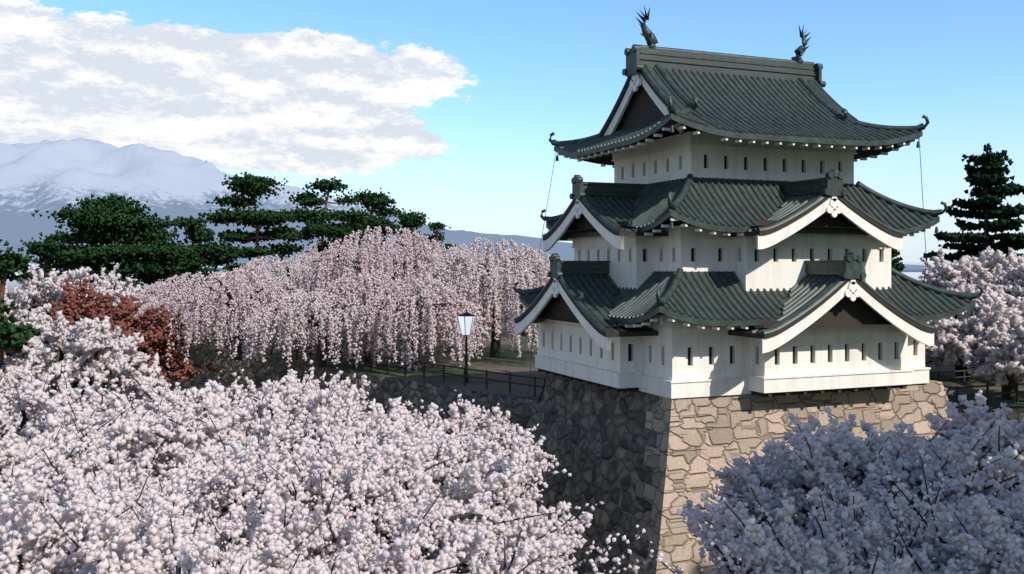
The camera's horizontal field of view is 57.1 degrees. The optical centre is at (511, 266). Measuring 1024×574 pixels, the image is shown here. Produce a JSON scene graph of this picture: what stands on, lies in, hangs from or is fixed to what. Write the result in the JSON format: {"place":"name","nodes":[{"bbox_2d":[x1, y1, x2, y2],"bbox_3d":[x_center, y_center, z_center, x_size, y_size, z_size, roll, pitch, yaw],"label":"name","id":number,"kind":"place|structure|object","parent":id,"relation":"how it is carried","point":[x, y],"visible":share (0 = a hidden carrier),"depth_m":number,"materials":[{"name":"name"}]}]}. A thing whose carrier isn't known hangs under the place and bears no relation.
{"place":"outdoors","nodes":[
{"label":"outdoors","id":0,"kind":"place"},
{"bbox_2d":[0,137,950,269],"bbox_3d":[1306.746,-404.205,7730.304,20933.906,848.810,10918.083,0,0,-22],"label":"mountain","id":1,"kind":"structure","parent":0,"point":[43,176],"depth_m":5263.12,"materials":[{"name":"white snow"}]},
{"bbox_2d":[0,0,1023,261],"label":"sky","id":2,"kind":"structure","parent":0,"point":[451,109],"materials":[{"name":"blue"}]},
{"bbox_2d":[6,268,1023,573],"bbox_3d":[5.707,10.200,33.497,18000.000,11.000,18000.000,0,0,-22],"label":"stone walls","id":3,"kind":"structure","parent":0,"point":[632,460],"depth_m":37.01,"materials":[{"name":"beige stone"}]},
{"bbox_2d":[0,171,455,356],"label":"pine trees","id":4,"kind":"object","parent":3,"relation":"on","point":[94,222],"visible":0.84,"depth_m":90.35,"materials":[{"name":"green plant"}]},
{"bbox_2d":[132,226,490,371],"bbox_3d":[-15.159,1.605,69.061,25.350,9.281,39.738,0,0,-22],"label":"weeping cherry tree","id":5,"kind":"object","parent":3,"relation":"on","point":[185,306],"visible":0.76,"depth_m":59.11,"materials":[{"name":"pink plant"}]},
{"bbox_2d":[114,234,561,368],"bbox_3d":[-9.454,1.996,69.953,42.598,8.299,29.957,0,0,-22],"label":"weeping cherry tree","id":6,"kind":"object","parent":3,"relation":"on","point":[468,278],"visible":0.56,"depth_m":59.64,"materials":[{"name":"pink plant"}]},
{"bbox_2d":[0,352,1023,573],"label":"cherry blossoms","id":7,"kind":"object","parent":3,"relation":"on","point":[102,542],"visible":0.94,"depth_m":15.62,"materials":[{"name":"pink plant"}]},
{"bbox_2d":[0,156,1023,573],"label":"tree branches","id":8,"kind":"object","parent":3,"relation":"on","point":[494,352],"visible":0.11,"depth_m":25.83,"materials":[{"name":"brown plant"}]},
{"bbox_2d":[15,278,224,385],"bbox_3d":[-25.970,4.091,59.086,11.428,6.772,10.754,0,0,21],"label":"red-leaved tree","id":9,"kind":"object","parent":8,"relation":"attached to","point":[123,316],"visible":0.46,"depth_m":57.80,"materials":[{"name":"red plant"}]},
{"bbox_2d":[0,246,1023,397],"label":"cherry trees","id":10,"kind":"object","parent":8,"relation":"attached to","point":[995,327],"visible":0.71,"depth_m":49.12,"materials":[{"name":"pink plant"}]},
{"bbox_2d":[891,142,1023,271],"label":"conifer tree","id":11,"kind":"object","parent":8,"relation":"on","point":[992,168],"visible":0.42,"depth_m":71.14,"materials":[{"name":"green plant"}]},
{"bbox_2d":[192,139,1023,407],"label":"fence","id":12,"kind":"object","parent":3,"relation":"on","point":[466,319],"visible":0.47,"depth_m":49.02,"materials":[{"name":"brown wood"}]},
{"bbox_2d":[513,6,983,398],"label":"castle","id":13,"kind":"structure","parent":3,"relation":"on","point":[733,229],"depth_m":36.06,"materials":[{"name":"paint"}]}
]}

